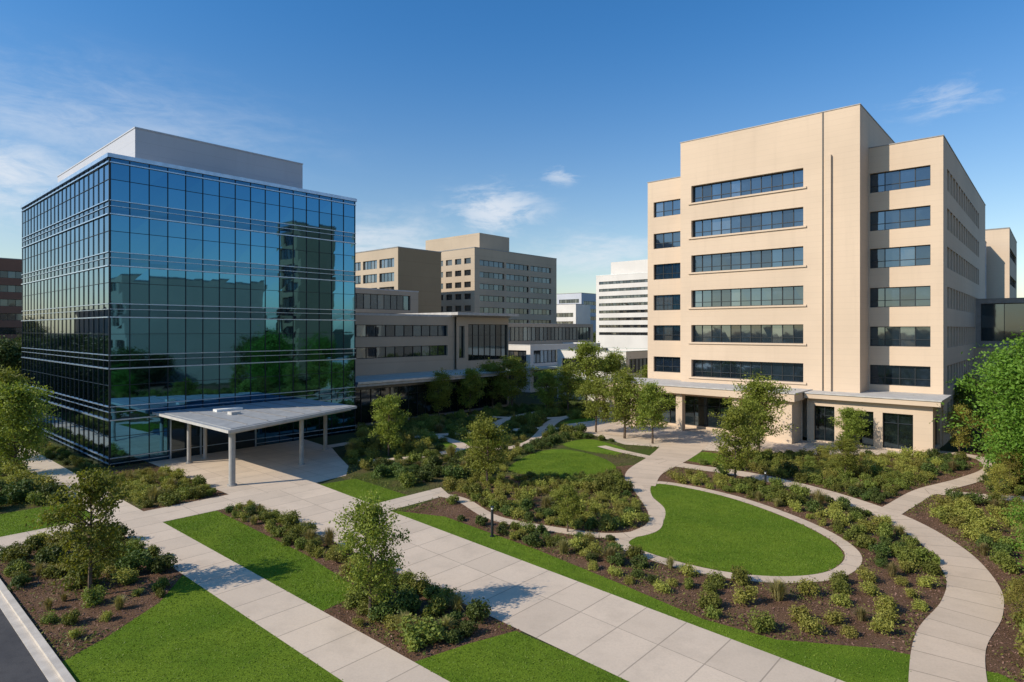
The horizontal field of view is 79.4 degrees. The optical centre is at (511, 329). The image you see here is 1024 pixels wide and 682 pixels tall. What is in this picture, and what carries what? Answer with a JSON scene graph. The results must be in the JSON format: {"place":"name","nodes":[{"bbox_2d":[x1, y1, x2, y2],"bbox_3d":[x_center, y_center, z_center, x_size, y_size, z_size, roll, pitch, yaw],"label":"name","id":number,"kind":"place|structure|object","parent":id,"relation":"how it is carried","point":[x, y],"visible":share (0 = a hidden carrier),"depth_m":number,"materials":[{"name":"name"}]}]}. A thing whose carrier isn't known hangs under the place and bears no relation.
{"place":"outdoors","nodes":[
{"label":"outdoors","id":0,"kind":"place"},
{"bbox_2d":[0,258,22,340],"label":"red brick block","id":1,"kind":"structure","parent":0,"point":[11,300],"depth_m":157.89,"materials":[{"name":"brick"}]},
{"bbox_2d":[0,608,48,681],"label":"road","id":2,"kind":"structure","parent":0,"point":[18,663],"depth_m":22.39,"materials":[{"name":"grey asphalt"}]},
{"bbox_2d":[0,502,94,536],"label":"lawn","id":3,"kind":"structure","parent":0,"point":[17,520],"depth_m":38.78,"materials":[{"name":"green plant"}]},
{"bbox_2d":[0,519,102,549],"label":"walkway","id":4,"kind":"structure","parent":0,"point":[8,540],"depth_m":35.75,"materials":[{"name":"concrete"}]},
{"bbox_2d":[144,494,247,521],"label":"walkway","id":5,"kind":"structure","parent":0,"point":[173,512],"depth_m":41.35,"materials":[{"name":"concrete"}]},
{"bbox_2d":[62,575,342,681],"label":"lawn","id":6,"kind":"structure","parent":0,"point":[222,638],"depth_m":22.99,"materials":[{"name":"green plant"}]},
{"bbox_2d":[0,452,1013,681],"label":"grass","id":7,"kind":"structure","parent":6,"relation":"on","point":[374,499],"depth_m":32.88,"materials":[{"name":"green plant"}]},
{"bbox_2d":[17,448,448,681],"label":"walkway","id":8,"kind":"structure","parent":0,"point":[339,649],"depth_m":26.52,"materials":[{"name":"concrete"}]},
{"bbox_2d":[149,439,348,498],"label":"entrance plaza","id":9,"kind":"structure","parent":0,"point":[262,469],"depth_m":53.65,"materials":[{"name":"concrete"}]},
{"bbox_2d":[170,419,256,458],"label":"entrance doors","id":10,"kind":"structure","parent":9,"relation":"on","point":[178,434],"depth_m":59.14,"materials":[{"name":"glass"}]},
{"bbox_2d":[152,398,356,486],"bbox_3d":[-21.933,9.600,56.515,15.606,4.800,14.892,0,0,42],"label":"entrance canopy","id":11,"kind":"object","parent":9,"relation":"on","point":[231,420],"visible":1,"depth_m":54.73,"materials":[{"name":"metal"}]},
{"bbox_2d":[163,511,352,610],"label":"lawn","id":12,"kind":"structure","parent":0,"point":[320,571],"depth_m":32.34,"materials":[{"name":"green plant"}]},
{"bbox_2d":[320,479,406,503],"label":"lawn","id":13,"kind":"structure","parent":0,"point":[346,487],"depth_m":46.02,"materials":[{"name":"green plant"}]},
{"bbox_2d":[355,246,441,312],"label":"background clinic tower","id":14,"kind":"structure","parent":0,"point":[403,268],"depth_m":155.76,"materials":[{"name":"beige concrete"}]},
{"bbox_2d":[376,487,447,510],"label":"walkway","id":15,"kind":"structure","parent":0,"point":[404,501],"depth_m":43.53,"materials":[{"name":"concrete"}]},
{"bbox_2d":[358,435,467,461],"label":"garden path","id":16,"kind":"structure","parent":0,"point":[459,444],"depth_m":64.25,"materials":[{"name":"concrete"}]},
{"bbox_2d":[437,439,501,451],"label":"lawn","id":17,"kind":"structure","parent":0,"point":[446,444],"depth_m":65.02,"materials":[{"name":"green plant"}]},
{"bbox_2d":[327,427,677,447],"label":"garden path","id":18,"kind":"structure","parent":0,"point":[589,431],"depth_m":69.09,"materials":[{"name":"concrete"}]},
{"bbox_2d":[462,428,547,448],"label":"garden path","id":19,"kind":"structure","parent":0,"point":[538,433],"depth_m":68.38,"materials":[{"name":"concrete"}]},
{"bbox_2d":[0,0,1023,297],"label":"sky","id":20,"kind":"structure","parent":0,"point":[544,126],"materials":[{"name":"blue"}]},
{"bbox_2d":[41,390,999,656],"bbox_3d":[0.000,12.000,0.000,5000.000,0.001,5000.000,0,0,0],"label":"ground","id":21,"kind":"structure","parent":0,"point":[519,400],"depth_m":67.48,"materials":[{"name":"green plant"}]},
{"bbox_2d":[0,453,69,505],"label":"shrub bed","id":22,"kind":"object","parent":21,"relation":"on","point":[19,484],"visible":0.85,"depth_m":43.48,"materials":[{"name":"green plant"}]},
{"bbox_2d":[0,579,75,681],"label":"kerb","id":23,"kind":"structure","parent":21,"relation":"on","point":[52,667],"depth_m":23.70,"materials":[{"name":"concrete"}]},
{"bbox_2d":[0,436,160,513],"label":"groundcover","id":24,"kind":"object","parent":21,"relation":"on","point":[5,509],"depth_m":42.84,"materials":[{"name":"green plant"}]},
{"bbox_2d":[0,361,56,445],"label":"deciduous tree","id":25,"kind":"object","parent":24,"relation":"on","point":[7,376],"visible":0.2,"depth_m":57.37,"materials":[{"name":"green plant"}]},
{"bbox_2d":[0,378,60,470],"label":"deciduous tree","id":26,"kind":"object","parent":24,"relation":"on","point":[16,401],"visible":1,"depth_m":50.75,"materials":[{"name":"green plant"}]},
{"bbox_2d":[23,433,101,472],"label":"shrub bed","id":27,"kind":"object","parent":24,"relation":"on","point":[77,461],"visible":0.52,"depth_m":56.66,"materials":[{"name":"green plant"}]},
{"bbox_2d":[0,536,182,661],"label":"mulch bed","id":28,"kind":"object","parent":21,"relation":"on","point":[100,628],"visible":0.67,"depth_m":27.04,"materials":[{"name":"brown soil"}]},
{"bbox_2d":[0,534,70,591],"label":"shrub bed","id":29,"kind":"object","parent":28,"relation":"on","point":[14,553],"visible":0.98,"depth_m":30.89,"materials":[{"name":"green plant"}]},
{"bbox_2d":[25,466,134,589],"bbox_3d":[-19.303,9.072,27.785,3.955,5.857,3.557,0,0,-30],"label":"young deciduous tree","id":30,"kind":"object","parent":28,"relation":"on","point":[93,490],"visible":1,"depth_m":27.54,"materials":[{"name":"green plant"}]},
{"bbox_2d":[38,575,169,638],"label":"shrub bed","id":31,"kind":"object","parent":28,"relation":"on","point":[92,597],"visible":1,"depth_m":26.56,"materials":[{"name":"green plant"}]},
{"bbox_2d":[33,523,182,591],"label":"shrub bed","id":32,"kind":"object","parent":28,"relation":"on","point":[133,558],"visible":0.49,"depth_m":30.36,"materials":[{"name":"green plant"}]},
{"bbox_2d":[22,158,354,466],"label":"curtain wall","id":33,"kind":"structure","parent":21,"relation":"on","point":[167,335],"depth_m":61.12,"materials":[{"name":"blue glass"}]},
{"bbox_2d":[57,127,302,188],"bbox_3d":[-40.104,-16.860,73.517,28.100,4.320,17.200,0,0,42],"label":"rooftop plant screen","id":34,"kind":"object","parent":33,"relation":"on","point":[143,143],"visible":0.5,"depth_m":63.11,"materials":[{"name":"grey metal"}]},
{"bbox_2d":[20,153,356,467],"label":"mullions and fins","id":35,"kind":"object","parent":33,"relation":"attached to","point":[109,156],"visible":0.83,"depth_m":60.68,"materials":[{"name":"silver metal"}]},
{"bbox_2d":[0,331,595,376],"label":"distant tree mass","id":36,"kind":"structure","parent":21,"relation":"on","point":[10,353],"depth_m":111.68,"materials":[{"name":"green plant"}]},
{"bbox_2d":[108,462,521,661],"bbox_3d":[-17.944,11.994,38.531,46.000,0.001,6.000,0,0,42],"label":"mulch bed","id":37,"kind":"object","parent":21,"relation":"on","point":[372,635],"visible":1,"depth_m":25.64,"materials":[{"name":"brown soil"}]},
{"bbox_2d":[104,464,216,507],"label":"shrub bed","id":38,"kind":"object","parent":37,"relation":"on","point":[185,489],"visible":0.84,"depth_m":45.42,"materials":[{"name":"green plant"}]},
{"bbox_2d":[225,499,374,573],"bbox_3d":[-12.280,11.472,35.613,17.667,1.165,2.886,0,0,43],"label":"shrub bed","id":39,"kind":"object","parent":37,"relation":"on","point":[288,520],"visible":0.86,"depth_m":35.69,"materials":[{"name":"green plant"}]},
{"bbox_2d":[328,486,411,619],"bbox_3d":[-5.945,9.335,25.726,3.366,5.335,3.206,0,0,-27],"label":"young deciduous tree","id":40,"kind":"object","parent":37,"relation":"on","point":[368,527],"visible":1,"depth_m":25.37,"materials":[{"name":"green plant"}]},
{"bbox_2d":[342,563,491,654],"bbox_3d":[-4.741,11.440,26.836,4.402,1.237,8.704,0,0,-41],"label":"shrub bed","id":41,"kind":"object","parent":37,"relation":"on","point":[406,599],"visible":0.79,"depth_m":25.56,"materials":[{"name":"green plant"}]},
{"bbox_2d":[355,287,418,313],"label":"background glass annex","id":42,"kind":"object","parent":21,"relation":"on","point":[374,300],"visible":0.27,"depth_m":119.68,"materials":[{"name":"glass"}]},
{"bbox_2d":[355,312,518,375],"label":"clinic link building","id":43,"kind":"structure","parent":21,"relation":"on","point":[401,343],"depth_m":93.77,"materials":[{"name":"beige concrete"}]},
{"bbox_2d":[355,368,523,427],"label":"glass pavilion","id":44,"kind":"structure","parent":21,"relation":"on","point":[410,386],"depth_m":82.80,"materials":[{"name":"glass"}]},
{"bbox_2d":[341,401,614,487],"bbox_3d":[0.122,11.166,73.765,28.261,1.834,52.140,0,0,41],"label":"shrub bed","id":45,"kind":"object","parent":21,"relation":"on","point":[457,424],"visible":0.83,"depth_m":64.36,"materials":[{"name":"green plant"}]},
{"bbox_2d":[426,233,556,323],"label":"background hospital tower","id":46,"kind":"structure","parent":21,"relation":"on","point":[484,273],"depth_m":180.59,"materials":[{"name":"concrete"}]},
{"bbox_2d":[0,416,1023,678],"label":"groundcover plants","id":47,"kind":"object","parent":21,"relation":"on","point":[958,532],"visible":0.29,"depth_m":30.89,"materials":[{"name":"green plant"}]},
{"bbox_2d":[0,472,1023,681],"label":"bark mulch chips","id":48,"kind":"object","parent":21,"relation":"on","point":[901,648],"visible":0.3,"depth_m":28.10,"materials":[{"name":"brown wood"}]},
{"bbox_2d":[342,401,704,511],"bbox_3d":[0.942,11.989,72.462,50.062,0.001,44.653,0,0,-34],"label":"groundcover","id":49,"kind":"object","parent":21,"relation":"on","point":[439,480],"visible":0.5,"depth_m":57.47,"materials":[{"name":"green plant"}]},
{"bbox_2d":[367,393,411,455],"bbox_3d":[-11.699,8.983,58.577,4.242,6.036,4.321,0,0,-17],"label":"young deciduous tree","id":50,"kind":"object","parent":49,"relation":"on","point":[389,405],"visible":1,"depth_m":58.18,"materials":[{"name":"green plant"}]},
{"bbox_2d":[423,368,458,413],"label":"young deciduous tree","id":51,"kind":"object","parent":49,"relation":"on","point":[444,386],"visible":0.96,"depth_m":83.42,"materials":[{"name":"green plant"}]},
{"bbox_2d":[455,366,486,413],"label":"young deciduous tree","id":52,"kind":"object","parent":49,"relation":"on","point":[470,390],"visible":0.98,"depth_m":87.51,"materials":[{"name":"green plant"}]},
{"bbox_2d":[475,358,508,407],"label":"young deciduous tree","id":53,"kind":"object","parent":49,"relation":"on","point":[487,368],"visible":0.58,"depth_m":92.98,"materials":[{"name":"green plant"}]},
{"bbox_2d":[489,355,538,405],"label":"young deciduous tree","id":54,"kind":"object","parent":49,"relation":"on","point":[512,388],"visible":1,"depth_m":91.02,"materials":[{"name":"green plant"}]},
{"bbox_2d":[529,368,559,406],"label":"young deciduous tree","id":55,"kind":"object","parent":49,"relation":"on","point":[545,391],"visible":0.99,"depth_m":89.52,"materials":[{"name":"green plant"}]},
{"bbox_2d":[546,363,590,409],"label":"young deciduous tree","id":56,"kind":"object","parent":49,"relation":"on","point":[566,372],"visible":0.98,"depth_m":87.54,"materials":[{"name":"green plant"}]},
{"bbox_2d":[563,339,612,403],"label":"young deciduous tree","id":57,"kind":"object","parent":49,"relation":"on","point":[585,351],"visible":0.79,"depth_m":95.06,"materials":[{"name":"green plant"}]},
{"bbox_2d":[632,363,647,377],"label":"young deciduous tree","id":58,"kind":"object","parent":49,"relation":"on","point":[644,371],"visible":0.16,"depth_m":85.67,"materials":[{"name":"green plant"}]},
{"bbox_2d":[509,323,592,344],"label":"glass skybridge","id":59,"kind":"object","parent":21,"relation":"on","point":[532,333],"visible":0.29,"depth_m":138.44,"materials":[{"name":"glass"}]},
{"bbox_2d":[509,342,599,391],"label":"building","id":60,"kind":"structure","parent":21,"relation":"on","point":[543,356],"depth_m":120.48,"materials":[{"name":"white concrete"}]},
{"bbox_2d":[557,304,590,323],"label":"distant concrete block","id":61,"kind":"structure","parent":21,"relation":"on","point":[573,313],"depth_m":294.04,"materials":[{"name":"white concrete"}]},
{"bbox_2d":[595,347,634,377],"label":"young deciduous tree","id":62,"kind":"object","parent":21,"relation":"on","point":[616,357],"visible":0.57,"depth_m":97.47,"materials":[{"name":"green plant"}]},
{"bbox_2d":[596,259,647,347],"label":"white office tower","id":63,"kind":"structure","parent":21,"relation":"on","point":[622,305],"depth_m":250.89,"materials":[{"name":"paint"}]},
{"bbox_2d":[404,447,1023,681],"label":"mulch bed","id":64,"kind":"object","parent":21,"relation":"on","point":[881,639],"visible":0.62,"depth_m":29.17,"materials":[{"name":"brown soil"}]},
{"bbox_2d":[456,411,516,481],"bbox_3d":[-2.052,9.113,47.201,4.341,5.780,4.558,0,0,-41],"label":"young deciduous tree","id":65,"kind":"object","parent":64,"relation":"on","point":[489,429],"visible":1,"depth_m":46.89,"materials":[{"name":"green plant"}]},
{"bbox_2d":[457,510,625,563],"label":"shrub bed","id":66,"kind":"object","parent":64,"relation":"on","point":[480,520],"visible":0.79,"depth_m":35.51,"materials":[{"name":"green plant"}]},
{"bbox_2d":[443,466,651,531],"bbox_3d":[1.917,11.213,43.498,14.405,1.733,14.016,0,0,0],"label":"shrub bed","id":67,"kind":"object","parent":64,"relation":"on","point":[607,480],"visible":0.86,"depth_m":43.66,"materials":[{"name":"green plant"}]},
{"bbox_2d":[550,482,588,531],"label":"young deciduous tree","id":68,"kind":"object","parent":64,"relation":"on","point":[571,494],"visible":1,"depth_m":36.31,"materials":[{"name":"green plant"}]},
{"bbox_2d":[496,523,942,638],"bbox_3d":[8.968,11.524,29.130,22.873,1.053,9.475,0,0,15],"label":"shrub bed","id":69,"kind":"object","parent":64,"relation":"on","point":[886,619],"visible":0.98,"depth_m":27.88,"materials":[{"name":"green plant"}]},
{"bbox_2d":[708,404,766,479],"bbox_3d":[17.528,8.879,48.330,4.168,6.244,4.246,0,0,-39],"label":"young deciduous tree","id":70,"kind":"object","parent":64,"relation":"on","point":[734,416],"visible":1,"depth_m":47.93,"materials":[{"name":"green plant"}]},
{"bbox_2d":[722,399,771,453],"bbox_3d":[21.253,9.072,56.202,4.163,5.857,3.744,0,0,12],"label":"young deciduous tree","id":71,"kind":"object","parent":64,"relation":"on","point":[751,406],"visible":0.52,"depth_m":55.57,"materials":[{"name":"green plant"}]},
{"bbox_2d":[666,464,940,568],"bbox_3d":[19.094,11.405,41.359,7.888,1.292,20.956,0,0,-18],"label":"shrub bed","id":72,"kind":"object","parent":64,"relation":"on","point":[908,549],"visible":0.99,"depth_m":39.34,"materials":[{"name":"green plant"}]},
{"bbox_2d":[697,443,970,503],"bbox_3d":[28.878,11.351,55.922,23.162,1.424,17.402,0,0,-38],"label":"shrub bed","id":73,"kind":"object","parent":64,"relation":"on","point":[784,464],"visible":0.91,"depth_m":51.38,"materials":[{"name":"green plant"}]},
{"bbox_2d":[823,437,867,476],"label":"young deciduous tree","id":74,"kind":"object","parent":64,"relation":"on","point":[846,445],"visible":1,"depth_m":49.78,"materials":[{"name":"green plant"}]},
{"bbox_2d":[937,403,983,451],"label":"yellow green tree","id":75,"kind":"object","parent":64,"relation":"on","point":[963,427],"visible":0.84,"depth_m":59.83,"materials":[{"name":"green plant"}]},
{"bbox_2d":[923,439,1023,674],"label":"shrub bed","id":76,"kind":"object","parent":64,"relation":"on","point":[948,511],"visible":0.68,"depth_m":37.48,"materials":[{"name":"green plant"}]},
{"bbox_2d":[929,330,1023,480],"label":"green tree","id":77,"kind":"object","parent":64,"relation":"on","point":[1005,376],"visible":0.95,"depth_m":47.62,"materials":[{"name":"green plant"}]},
{"bbox_2d":[981,463,1017,498],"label":"yellow green tree","id":78,"kind":"object","parent":64,"relation":"on","point":[1001,469],"visible":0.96,"depth_m":42.87,"materials":[{"name":"green plant"}]},
{"bbox_2d":[990,475,1023,581],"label":"green tree","id":79,"kind":"object","parent":64,"relation":"on","point":[1020,513],"visible":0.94,"depth_m":27.98,"materials":[{"name":"green plant"}]},
{"bbox_2d":[993,451,1023,485],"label":"yellow green tree","id":80,"kind":"object","parent":64,"relation":"on","point":[1009,464],"visible":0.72,"depth_m":46.27,"materials":[{"name":"green plant"}]},
{"bbox_2d":[1000,577,1023,622],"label":"shrub","id":81,"kind":"object","parent":64,"relation":"on","point":[1019,585],"visible":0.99,"depth_m":24.89,"materials":[{"name":"green plant"}]},
{"bbox_2d":[647,103,985,445],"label":"walls and windows","id":82,"kind":"structure","parent":21,"relation":"on","point":[841,249],"depth_m":69.62,"materials":[{"name":"concrete"}]},
{"bbox_2d":[953,377,996,435],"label":"deciduous tree","id":83,"kind":"object","parent":21,"relation":"on","point":[960,397],"visible":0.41,"depth_m":69.33,"materials":[{"name":"green plant"}]},
{"bbox_2d":[985,227,1016,298],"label":"beige service building","id":84,"kind":"structure","parent":21,"relation":"on","point":[1001,262],"depth_m":135.70,"materials":[{"name":"concrete"}]},
{"bbox_2d":[415,631,628,681],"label":"lawn","id":85,"kind":"structure","parent":0,"point":[507,639],"depth_m":22.10,"materials":[{"name":"green plant"}]},
{"bbox_2d":[241,483,843,681],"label":"walkway","id":86,"kind":"structure","parent":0,"point":[628,640],"depth_m":26.14,"materials":[{"name":"concrete"}]},
{"bbox_2d":[433,485,662,537],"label":"garden path","id":87,"kind":"structure","parent":0,"point":[654,524],"depth_m":39.14,"materials":[{"name":"concrete"}]},
{"bbox_2d":[539,416,567,427],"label":"garden path","id":88,"kind":"structure","parent":0,"point":[553,422],"depth_m":80.35,"materials":[{"name":"concrete"}]},
{"bbox_2d":[508,449,615,476],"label":"lawn","id":89,"kind":"structure","parent":0,"point":[565,452],"depth_m":55.30,"materials":[{"name":"green plant"}]},
{"bbox_2d":[557,293,595,332],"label":"distant grey block","id":90,"kind":"structure","parent":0,"point":[576,298],"depth_m":326.72,"materials":[{"name":"concrete"}]},
{"bbox_2d":[563,439,624,454],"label":"lawn","id":91,"kind":"structure","parent":0,"point":[590,445],"depth_m":63.90,"materials":[{"name":"green plant"}]},
{"bbox_2d":[554,348,647,401],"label":"clinic wing","id":92,"kind":"structure","parent":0,"point":[637,358],"depth_m":104.75,"materials":[{"name":"white"}]},
{"bbox_2d":[597,445,662,459],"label":"garden path","id":93,"kind":"structure","parent":0,"point":[630,453],"depth_m":60.10,"materials":[{"name":"concrete"}]},
{"bbox_2d":[625,432,711,485],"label":"garden path","id":94,"kind":"structure","parent":0,"point":[682,449],"depth_m":58.73,"materials":[{"name":"concrete"}]},
{"bbox_2d":[392,510,1015,681],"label":"lawn","id":95,"kind":"structure","parent":0,"point":[840,663],"depth_m":23.88,"materials":[{"name":"green plant"}]},
{"bbox_2d":[687,452,728,465],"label":"lawn","id":96,"kind":"structure","parent":0,"point":[705,457],"depth_m":57.44,"materials":[{"name":"green plant"}]},
{"bbox_2d":[629,484,842,575],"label":"lawn","id":97,"kind":"structure","parent":0,"point":[757,566],"depth_m":35.26,"materials":[{"name":"green plant"}]},
{"bbox_2d":[615,481,861,582],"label":"garden path","id":98,"kind":"structure","parent":0,"point":[850,563],"depth_m":33.34,"materials":[{"name":"concrete"}]},
{"bbox_2d":[567,419,927,454],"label":"entrance plaza","id":99,"kind":"structure","parent":0,"point":[615,427],"depth_m":68.57,"materials":[{"name":"concrete"}]},
{"bbox_2d":[568,375,615,431],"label":"young deciduous tree","id":100,"kind":"object","parent":99,"relation":"on","point":[594,390],"visible":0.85,"depth_m":71.68,"materials":[{"name":"green plant"}]},
{"bbox_2d":[594,367,649,438],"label":"young deciduous tree","id":101,"kind":"object","parent":99,"relation":"on","point":[625,385],"visible":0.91,"depth_m":67.50,"materials":[{"name":"green plant"}]},
{"bbox_2d":[624,380,685,443],"bbox_3d":[14.931,8.654,64.620,5.233,6.694,4.707,0,0,44],"label":"young deciduous tree","id":102,"kind":"object","parent":99,"relation":"on","point":[648,390],"visible":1,"depth_m":64.50,"materials":[{"name":"green plant"}]},
{"bbox_2d":[721,372,797,450],"bbox_3d":[24.122,8.003,60.237,6.885,8.003,6.557,0,0,9],"label":"young deciduous tree","id":103,"kind":"object","parent":99,"relation":"on","point":[759,390],"visible":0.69,"depth_m":59.58,"materials":[{"name":"green plant"}]},
{"bbox_2d":[591,377,951,452],"bbox_3d":[27.585,9.290,71.886,37.702,5.420,9.880,0,0,41],"label":"entrance podium","id":104,"kind":"object","parent":99,"relation":"on","point":[901,419],"visible":0.56,"depth_m":64.96,"materials":[{"name":"concrete"}]},
{"bbox_2d":[658,461,1003,681],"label":"garden path","id":105,"kind":"structure","parent":0,"point":[959,625],"depth_m":26.02,"materials":[{"name":"concrete"}]},
{"bbox_2d":[753,446,994,516],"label":"garden path","id":106,"kind":"structure","parent":0,"point":[899,506],"depth_m":46.20,"materials":[{"name":"concrete"}]},
{"bbox_2d":[828,407,872,441],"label":"young deciduous tree","id":107,"kind":"object","parent":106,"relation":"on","point":[851,416],"visible":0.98,"depth_m":61.52,"materials":[{"name":"green plant"}]},
{"bbox_2d":[925,489,1023,500],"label":"garden path","id":108,"kind":"structure","parent":0,"point":[930,491],"depth_m":45.06,"materials":[{"name":"concrete"}]},
{"bbox_2d":[972,298,1023,415],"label":"service wing","id":109,"kind":"structure","parent":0,"point":[998,320],"depth_m":86.20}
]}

